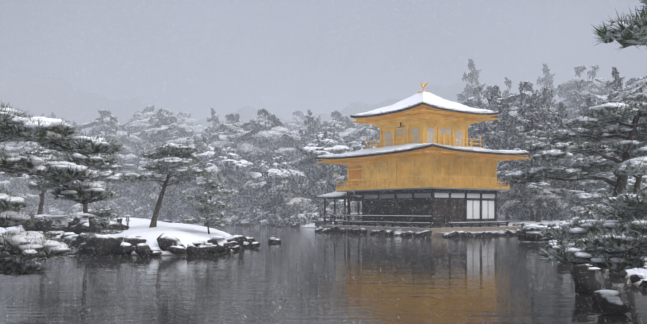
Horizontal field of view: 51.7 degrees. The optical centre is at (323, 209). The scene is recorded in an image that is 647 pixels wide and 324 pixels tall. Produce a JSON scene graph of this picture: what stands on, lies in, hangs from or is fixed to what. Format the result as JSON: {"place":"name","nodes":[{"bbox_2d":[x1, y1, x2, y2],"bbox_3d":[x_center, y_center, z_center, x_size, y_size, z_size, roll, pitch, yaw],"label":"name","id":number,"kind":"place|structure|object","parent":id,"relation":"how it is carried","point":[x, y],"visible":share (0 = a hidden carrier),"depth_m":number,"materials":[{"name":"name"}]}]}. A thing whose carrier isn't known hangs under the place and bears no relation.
{"place":"outdoors","nodes":[
{"label":"outdoors","id":0,"kind":"place"},
{"bbox_2d":[0,226,646,323],"bbox_3d":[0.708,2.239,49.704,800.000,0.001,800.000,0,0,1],"label":"pond water","id":1,"kind":"structure","parent":0,"point":[235,298],"depth_m":19.51,"materials":[{"name":"grey liquid"}]},
{"bbox_2d":[315,226,521,237],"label":"platform stones","id":2,"kind":"object","parent":1,"relation":"on","point":[334,229],"visible":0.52,"depth_m":57.44,"materials":[{"name":"grey stone"}]},
{"bbox_2d":[0,66,646,288],"bbox_3d":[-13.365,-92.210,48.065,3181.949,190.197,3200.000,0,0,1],"label":"ground","id":3,"kind":"structure","parent":0,"point":[26,88],"depth_m":406.35,"materials":[{"name":"white snow"}]},
{"bbox_2d":[0,141,35,180],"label":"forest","id":4,"kind":"object","parent":3,"relation":"on","point":[12,144],"visible":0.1,"depth_m":107.69,"materials":[{"name":"grey plant"}]},
{"bbox_2d":[0,151,49,213],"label":"tree","id":5,"kind":"object","parent":3,"relation":"on","point":[11,184],"visible":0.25,"depth_m":100.52,"materials":[{"name":"grey plant"}]},
{"bbox_2d":[9,141,48,214],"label":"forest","id":6,"kind":"object","parent":3,"relation":"on","point":[20,147],"visible":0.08,"depth_m":105.28,"materials":[{"name":"grey plant"}]},
{"bbox_2d":[0,147,62,214],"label":"island pine","id":7,"kind":"object","parent":3,"relation":"on","point":[20,174],"visible":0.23,"depth_m":53.45,"materials":[{"name":"grey plant"}]},
{"bbox_2d":[26,144,51,213],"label":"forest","id":8,"kind":"object","parent":3,"relation":"on","point":[30,208],"visible":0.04,"depth_m":103.26,"materials":[{"name":"grey plant"}]},
{"bbox_2d":[33,200,49,213],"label":"shrub","id":9,"kind":"object","parent":3,"relation":"on","point":[44,208],"visible":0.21,"depth_m":101.99,"materials":[{"name":"grey plant"}]},
{"bbox_2d":[30,151,63,201],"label":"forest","id":10,"kind":"object","parent":3,"relation":"on","point":[36,192],"depth_m":102.07,"materials":[{"name":"grey plant"}]},
{"bbox_2d":[45,202,67,214],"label":"shrub","id":11,"kind":"object","parent":3,"relation":"on","point":[53,211],"visible":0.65,"depth_m":100.97,"materials":[{"name":"white plant"}]},
{"bbox_2d":[44,156,70,206],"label":"tree","id":12,"kind":"object","parent":3,"relation":"on","point":[53,200],"visible":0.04,"depth_m":101.22,"materials":[{"name":"grey plant"}]},
{"bbox_2d":[0,100,126,278],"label":"pine","id":13,"kind":"object","parent":3,"relation":"on","point":[20,125],"visible":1,"depth_m":15.90,"materials":[{"name":"green plant"}]},
{"bbox_2d":[24,151,129,217],"bbox_3d":[-16.856,-1.307,46.160,7.308,6.257,6.041,0,0,-24],"label":"island pine","id":14,"kind":"object","parent":3,"relation":"on","point":[43,185],"visible":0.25,"depth_m":45.40,"materials":[{"name":"grey plant"}]},
{"bbox_2d":[67,203,94,218],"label":"shrub","id":15,"kind":"object","parent":3,"relation":"on","point":[77,208],"visible":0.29,"depth_m":100.13,"materials":[{"name":"white plant"}]},
{"bbox_2d":[65,202,101,217],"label":"shrub","id":16,"kind":"object","parent":3,"relation":"on","point":[69,207],"visible":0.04,"depth_m":102.94,"materials":[{"name":"grey plant"}]},
{"bbox_2d":[55,168,112,211],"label":"tree","id":17,"kind":"object","parent":3,"relation":"on","point":[92,203],"visible":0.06,"depth_m":101.38,"materials":[{"name":"grey plant"}]},
{"bbox_2d":[78,206,123,237],"bbox_3d":[-12.016,0.936,36.274,2.158,2.397,2.246,0,0,29],"label":"shrub","id":18,"kind":"object","parent":3,"relation":"on","point":[103,212],"visible":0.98,"depth_m":36.06,"materials":[{"name":"green plant"}]},
{"bbox_2d":[72,109,145,154],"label":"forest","id":19,"kind":"object","parent":3,"relation":"on","point":[101,128],"visible":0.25,"depth_m":113.21,"materials":[{"name":"grey plant"}]},
{"bbox_2d":[102,118,122,203],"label":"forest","id":20,"kind":"object","parent":3,"relation":"on","point":[109,130],"visible":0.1,"depth_m":109.86,"materials":[{"name":"grey plant"}]},
{"bbox_2d":[102,196,123,213],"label":"shrub","id":21,"kind":"object","parent":3,"relation":"on","point":[117,208],"visible":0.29,"depth_m":101.61,"materials":[{"name":"grey plant"}]},
{"bbox_2d":[103,147,141,205],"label":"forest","id":22,"kind":"object","parent":3,"relation":"on","point":[127,189],"visible":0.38,"depth_m":102.69,"materials":[{"name":"grey plant"}]},
{"bbox_2d":[124,214,130,226],"bbox_3d":[-13.216,0.746,45.055,0.540,0.960,0.513,0,0,1],"label":"stone lantern","id":23,"kind":"object","parent":3,"relation":"on","point":[128,216],"visible":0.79,"depth_m":44.98,"materials":[{"name":"grey stone"}]},
{"bbox_2d":[118,196,147,217],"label":"shrub","id":24,"kind":"object","parent":3,"relation":"on","point":[133,205],"visible":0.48,"depth_m":101.48,"materials":[{"name":"grey plant"}]},
{"bbox_2d":[117,105,155,205],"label":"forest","id":25,"kind":"object","parent":3,"relation":"on","point":[134,126],"visible":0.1,"depth_m":122.87,"materials":[{"name":"grey plant"}]},
{"bbox_2d":[127,200,149,218],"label":"shrub","id":26,"kind":"object","parent":3,"relation":"on","point":[141,210],"visible":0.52,"depth_m":101.07,"materials":[{"name":"grey plant"}]},
{"bbox_2d":[130,142,154,209],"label":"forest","id":27,"kind":"object","parent":3,"relation":"on","point":[138,152],"visible":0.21,"depth_m":104.75,"materials":[{"name":"grey plant"}]},
{"bbox_2d":[131,144,160,206],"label":"tree","id":28,"kind":"object","parent":3,"relation":"on","point":[141,170],"visible":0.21,"depth_m":103.40,"materials":[{"name":"grey plant"}]},
{"bbox_2d":[145,205,166,220],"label":"shrub","id":29,"kind":"object","parent":3,"relation":"on","point":[149,214],"visible":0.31,"depth_m":98.94,"materials":[{"name":"grey plant"}]},
{"bbox_2d":[122,109,194,153],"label":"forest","id":30,"kind":"object","parent":3,"relation":"on","point":[158,119],"visible":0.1,"depth_m":118.02,"materials":[{"name":"grey plant"}]},
{"bbox_2d":[134,114,192,161],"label":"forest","id":31,"kind":"object","parent":3,"relation":"on","point":[168,131],"visible":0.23,"depth_m":109.96,"materials":[{"name":"grey plant"}]},
{"bbox_2d":[117,141,214,227],"bbox_3d":[-9.267,-1.415,40.890,5.214,5.643,5.452,0,0,31],"label":"island pine","id":32,"kind":"object","parent":3,"relation":"on","point":[184,157],"visible":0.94,"depth_m":39.99,"materials":[{"name":"green plant"}]},
{"bbox_2d":[138,149,193,220],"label":"shore pine","id":33,"kind":"object","parent":3,"relation":"on","point":[154,192],"visible":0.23,"depth_m":95.84,"materials":[{"name":"grey plant"}]},
{"bbox_2d":[160,205,185,220],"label":"shrub","id":34,"kind":"object","parent":3,"relation":"on","point":[178,211],"visible":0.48,"depth_m":98.73,"materials":[{"name":"grey plant"}]},
{"bbox_2d":[179,207,202,222],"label":"shrub","id":35,"kind":"object","parent":3,"relation":"on","point":[185,215],"visible":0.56,"depth_m":95.10,"materials":[{"name":"grey plant"}]},
{"bbox_2d":[176,111,208,137],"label":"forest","id":36,"kind":"object","parent":3,"relation":"on","point":[201,130],"visible":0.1,"depth_m":140.50,"materials":[{"name":"grey plant"}]},
{"bbox_2d":[183,137,206,161],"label":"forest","id":37,"kind":"object","parent":3,"relation":"on","point":[190,141],"depth_m":104.77,"materials":[{"name":"grey plant"}]},
{"bbox_2d":[176,134,221,215],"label":"shore pine","id":38,"kind":"object","parent":3,"relation":"on","point":[188,187],"visible":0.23,"depth_m":93.97,"materials":[{"name":"grey plant"}]},
{"bbox_2d":[182,198,229,233],"bbox_3d":[-7.334,0.507,41.860,3.146,2.582,2.507,0,0,-16],"label":"island pine","id":39,"kind":"object","parent":3,"relation":"on","point":[203,207],"visible":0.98,"depth_m":41.47,"materials":[{"name":"green plant"}]},
{"bbox_2d":[181,176,234,226],"bbox_3d":[-8.668,-0.515,50.065,4.329,4.254,4.086,0,0,1],"label":"island pine","id":40,"kind":"object","parent":3,"relation":"on","point":[213,184],"visible":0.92,"depth_m":49.95,"materials":[{"name":"green plant"}]},
{"bbox_2d":[202,108,219,137],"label":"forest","id":41,"kind":"object","parent":3,"relation":"on","point":[214,118],"visible":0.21,"depth_m":121.12,"materials":[{"name":"grey plant"}]},
{"bbox_2d":[193,205,229,217],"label":"shrub","id":42,"kind":"object","parent":3,"relation":"on","point":[195,212],"visible":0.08,"depth_m":94.53,"materials":[{"name":"grey plant"}]},
{"bbox_2d":[192,146,252,212],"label":"shore pine","id":43,"kind":"object","parent":3,"relation":"on","point":[229,176],"visible":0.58,"depth_m":90.62,"materials":[{"name":"grey plant"}]},
{"bbox_2d":[206,113,249,209],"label":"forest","id":44,"kind":"object","parent":3,"relation":"on","point":[221,135],"visible":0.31,"depth_m":105.19,"materials":[{"name":"grey plant"}]},
{"bbox_2d":[217,209,240,226],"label":"shrub","id":45,"kind":"object","parent":3,"relation":"on","point":[229,222],"visible":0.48,"depth_m":90.95,"materials":[{"name":"grey plant"}]},
{"bbox_2d":[232,202,250,222],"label":"shrub","id":46,"kind":"object","parent":3,"relation":"on","point":[236,212],"visible":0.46,"depth_m":91.85,"materials":[{"name":"grey plant"}]},
{"bbox_2d":[235,135,269,208],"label":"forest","id":47,"kind":"object","parent":3,"relation":"on","point":[243,170],"depth_m":103.58,"materials":[{"name":"grey plant"}]},
{"bbox_2d":[246,206,260,226],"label":"shrub","id":48,"kind":"object","parent":3,"relation":"on","point":[252,218],"visible":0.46,"depth_m":89.22,"materials":[{"name":"grey plant"}]},
{"bbox_2d":[238,160,278,210],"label":"tree","id":49,"kind":"object","parent":3,"relation":"on","point":[250,190],"visible":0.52,"depth_m":91.51,"materials":[{"name":"grey plant"}]},
{"bbox_2d":[226,108,303,169],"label":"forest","id":50,"kind":"object","parent":3,"relation":"on","point":[261,139],"visible":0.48,"depth_m":102.97,"materials":[{"name":"grey plant"}]},
{"bbox_2d":[255,196,297,226],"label":"shrub","id":51,"kind":"object","parent":3,"relation":"on","point":[270,218],"visible":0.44,"depth_m":85.62,"materials":[{"name":"grey plant"}]},
{"bbox_2d":[254,154,310,217],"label":"shore pine","id":52,"kind":"object","parent":3,"relation":"on","point":[277,187],"visible":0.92,"depth_m":84.81,"materials":[{"name":"grey plant"}]},
{"bbox_2d":[282,205,310,226],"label":"shrub","id":53,"kind":"object","parent":3,"relation":"on","point":[290,217],"visible":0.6,"depth_m":84.78,"materials":[{"name":"grey plant"}]},
{"bbox_2d":[284,111,311,136],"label":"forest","id":54,"kind":"object","parent":3,"relation":"on","point":[289,124],"visible":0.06,"depth_m":140.60,"materials":[{"name":"grey plant"}]},
{"bbox_2d":[293,110,333,211],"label":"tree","id":55,"kind":"object","parent":3,"relation":"on","point":[310,129],"visible":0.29,"depth_m":106.19,"materials":[{"name":"grey plant"}]},
{"bbox_2d":[305,200,326,222],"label":"shrub","id":56,"kind":"object","parent":3,"relation":"on","point":[313,215],"visible":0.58,"depth_m":85.20,"materials":[{"name":"grey plant"}]},
{"bbox_2d":[313,115,320,214],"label":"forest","id":57,"kind":"object","parent":3,"relation":"on","point":[318,127],"visible":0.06,"depth_m":117.05,"materials":[{"name":"grey plant"}]},
{"bbox_2d":[293,131,350,209],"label":"shore pine","id":58,"kind":"object","parent":3,"relation":"on","point":[324,148],"visible":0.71,"depth_m":86.48,"materials":[{"name":"grey plant"}]},
{"bbox_2d":[297,127,346,193],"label":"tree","id":59,"kind":"object","parent":3,"relation":"on","point":[331,130],"visible":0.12,"depth_m":106.27,"materials":[{"name":"grey plant"}]},
{"bbox_2d":[305,110,356,142],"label":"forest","id":60,"kind":"object","parent":3,"relation":"on","point":[339,128],"visible":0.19,"depth_m":117.04,"materials":[{"name":"grey plant"}]},
{"bbox_2d":[22,213,646,314],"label":"shore rocks","id":61,"kind":"object","parent":3,"relation":"on","point":[610,302],"visible":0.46,"depth_m":33.34,"materials":[{"name":"grey stone"}]},
{"bbox_2d":[322,199,357,219],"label":"shrub","id":62,"kind":"object","parent":3,"relation":"on","point":[330,207],"visible":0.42,"depth_m":82.87,"materials":[{"name":"grey plant"}]},
{"bbox_2d":[329,141,375,212],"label":"shore pine","id":63,"kind":"object","parent":3,"relation":"on","point":[358,147],"visible":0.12,"depth_m":85.80,"materials":[{"name":"grey plant"}]},
{"bbox_2d":[340,133,365,152],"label":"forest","id":64,"kind":"object","parent":3,"relation":"on","point":[349,144],"visible":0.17,"depth_m":104.86,"materials":[{"name":"grey plant"}]},
{"bbox_2d":[350,201,361,219],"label":"shrub","id":65,"kind":"object","parent":3,"relation":"on","point":[357,210],"visible":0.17,"depth_m":82.74,"materials":[{"name":"grey plant"}]},
{"bbox_2d":[342,124,379,145],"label":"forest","id":66,"kind":"object","parent":3,"relation":"on","point":[373,133],"visible":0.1,"depth_m":106.71,"materials":[{"name":"grey plant"}]},
{"bbox_2d":[314,81,530,236],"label":"temple pavilion","id":67,"kind":"structure","parent":3,"relation":"on","point":[418,195],"depth_m":61.11,"materials":[{"name":"gold metal"}]},
{"bbox_2d":[456,59,485,102],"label":"tree","id":68,"kind":"object","parent":3,"relation":"on","point":[465,93],"visible":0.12,"depth_m":118.89,"materials":[{"name":"grey plant"}]},
{"bbox_2d":[463,99,479,145],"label":"tree","id":69,"kind":"object","parent":3,"relation":"on","point":[471,132],"visible":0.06,"depth_m":89.22,"materials":[{"name":"grey plant"}]},
{"bbox_2d":[460,85,492,136],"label":"tree","id":70,"kind":"object","parent":3,"relation":"on","point":[475,89],"visible":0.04,"depth_m":99.51,"materials":[{"name":"grey plant"}]},
{"bbox_2d":[472,98,503,214],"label":"tree","id":71,"kind":"object","parent":3,"relation":"on","point":[478,104],"visible":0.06,"depth_m":93.47,"materials":[{"name":"grey plant"}]},
{"bbox_2d":[477,85,503,217],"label":"tree","id":72,"kind":"object","parent":3,"relation":"on","point":[495,89],"visible":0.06,"depth_m":91.88,"materials":[{"name":"grey plant"}]},
{"bbox_2d":[474,92,514,203],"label":"tree","id":73,"kind":"object","parent":3,"relation":"on","point":[498,133],"visible":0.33,"depth_m":79.75,"materials":[{"name":"grey plant"}]},
{"bbox_2d":[502,77,516,101],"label":"tree","id":74,"kind":"object","parent":3,"relation":"on","point":[506,91],"visible":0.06,"depth_m":111.69,"materials":[{"name":"grey plant"}]},
{"bbox_2d":[492,102,535,219],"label":"tree","id":75,"kind":"object","parent":3,"relation":"on","point":[505,119],"visible":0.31,"depth_m":79.11,"materials":[{"name":"grey plant"}]},
{"bbox_2d":[497,90,531,220],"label":"tree","id":76,"kind":"object","parent":3,"relation":"on","point":[518,124],"visible":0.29,"depth_m":78.38,"materials":[{"name":"grey plant"}]},
{"bbox_2d":[482,81,569,148],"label":"tree","id":77,"kind":"object","parent":3,"relation":"on","point":[513,98],"visible":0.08,"depth_m":86.10,"materials":[{"name":"grey plant"}]},
{"bbox_2d":[497,100,563,220],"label":"tree","id":78,"kind":"object","parent":3,"relation":"on","point":[532,129],"visible":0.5,"depth_m":70.76,"materials":[{"name":"grey plant"}]},
{"bbox_2d":[516,90,545,220],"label":"tree","id":79,"kind":"object","parent":3,"relation":"on","point":[535,99],"visible":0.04,"depth_m":83.72,"materials":[{"name":"grey plant"}]},
{"bbox_2d":[497,135,570,221],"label":"shore pine","id":80,"kind":"object","parent":3,"relation":"on","point":[529,163],"visible":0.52,"depth_m":68.76,"materials":[{"name":"grey plant"}]},
{"bbox_2d":[514,86,559,220],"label":"tree","id":81,"kind":"object","parent":3,"relation":"on","point":[543,110],"visible":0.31,"depth_m":81.97,"materials":[{"name":"grey plant"}]},
{"bbox_2d":[536,63,557,101],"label":"tree","id":82,"kind":"object","parent":3,"relation":"on","point":[548,82],"visible":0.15,"depth_m":117.84,"materials":[{"name":"grey plant"}]},
{"bbox_2d":[548,95,555,216],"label":"tree","id":83,"kind":"object","parent":3,"relation":"on","point":[553,101],"visible":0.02,"depth_m":92.38,"materials":[{"name":"grey plant"}]},
{"bbox_2d":[526,103,594,220],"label":"tree","id":84,"kind":"object","parent":3,"relation":"on","point":[574,210],"visible":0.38,"depth_m":70.32,"materials":[{"name":"grey plant"}]},
{"bbox_2d":[496,89,646,221],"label":"pine","id":85,"kind":"object","parent":3,"relation":"on","point":[594,146],"visible":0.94,"depth_m":29.47,"materials":[{"name":"green plant"}]},
{"bbox_2d":[565,80,587,118],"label":"tree","id":86,"kind":"object","parent":3,"relation":"on","point":[572,109],"visible":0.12,"depth_m":99.10,"materials":[{"name":"grey plant"}]},
{"bbox_2d":[555,65,614,115],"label":"tree","id":87,"kind":"object","parent":3,"relation":"on","point":[567,88],"visible":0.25,"depth_m":107.28,"materials":[{"name":"grey plant"}]},
{"bbox_2d":[567,96,606,206],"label":"tree","id":88,"kind":"object","parent":3,"relation":"on","point":[588,101],"visible":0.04,"depth_m":77.84,"materials":[{"name":"grey plant"}]},
{"bbox_2d":[571,204,607,221],"bbox_3d":[23.278,1.097,57.082,3.780,3.212,3.640,0,0,40],"label":"shrub","id":89,"kind":"object","parent":3,"relation":"on","point":[581,214],"visible":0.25,"depth_m":56.69,"materials":[{"name":"grey plant"}]},
{"bbox_2d":[564,155,616,206],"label":"tree","id":90,"kind":"object","parent":3,"relation":"on","point":[584,188],"visible":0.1,"depth_m":71.39,"materials":[{"name":"grey plant"}]},
{"bbox_2d":[537,187,646,272],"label":"pine","id":91,"kind":"object","parent":3,"relation":"on","point":[614,231],"visible":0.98,"depth_m":14.02,"materials":[{"name":"green plant"}]},
{"bbox_2d":[566,157,646,222],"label":"shore pine","id":92,"kind":"object","parent":3,"relation":"on","point":[581,197],"visible":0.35,"depth_m":51.27,"materials":[{"name":"grey plant"}]},
{"bbox_2d":[571,118,646,220],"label":"twin pine","id":93,"kind":"object","parent":3,"relation":"on","point":[638,141],"visible":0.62,"depth_m":30.36,"materials":[{"name":"green plant"}]},
{"bbox_2d":[600,67,625,124],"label":"tree","id":94,"kind":"object","parent":3,"relation":"on","point":[618,83],"visible":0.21,"depth_m":79.95,"materials":[{"name":"grey plant"}]},
{"bbox_2d":[592,152,645,220],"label":"shore pine","id":95,"kind":"object","parent":3,"relation":"on","point":[606,174],"visible":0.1,"depth_m":58.71,"materials":[{"name":"grey plant"}]},
{"bbox_2d":[595,175,646,218],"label":"tree","id":96,"kind":"object","parent":3,"relation":"on","point":[630,183],"visible":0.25,"depth_m":40.76,"materials":[{"name":"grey plant"}]},
{"bbox_2d":[600,76,646,143],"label":"tree","id":97,"kind":"object","parent":3,"relation":"on","point":[634,88],"visible":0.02,"depth_m":75.55,"materials":[{"name":"grey plant"}]},
{"bbox_2d":[624,77,646,90],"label":"tree","id":98,"kind":"object","parent":3,"relation":"on","point":[631,81],"depth_m":97.47,"materials":[{"name":"grey plant"}]},
{"bbox_2d":[0,0,646,323],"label":"falling snow","id":99,"kind":"structure","parent":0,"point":[315,145],"depth_m":15.81,"materials":[{"name":"white snow"}]},
{"bbox_2d":[0,0,646,121],"label":"sky","id":100,"kind":"structure","parent":0,"point":[475,14],"materials":[{"name":"grey"}]},
{"bbox_2d":[591,0,646,49],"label":"pine branch","id":101,"kind":"object","parent":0,"point":[628,33],"visible":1,"depth_m":7.80,"materials":[{"name":"green plant"}]}
]}

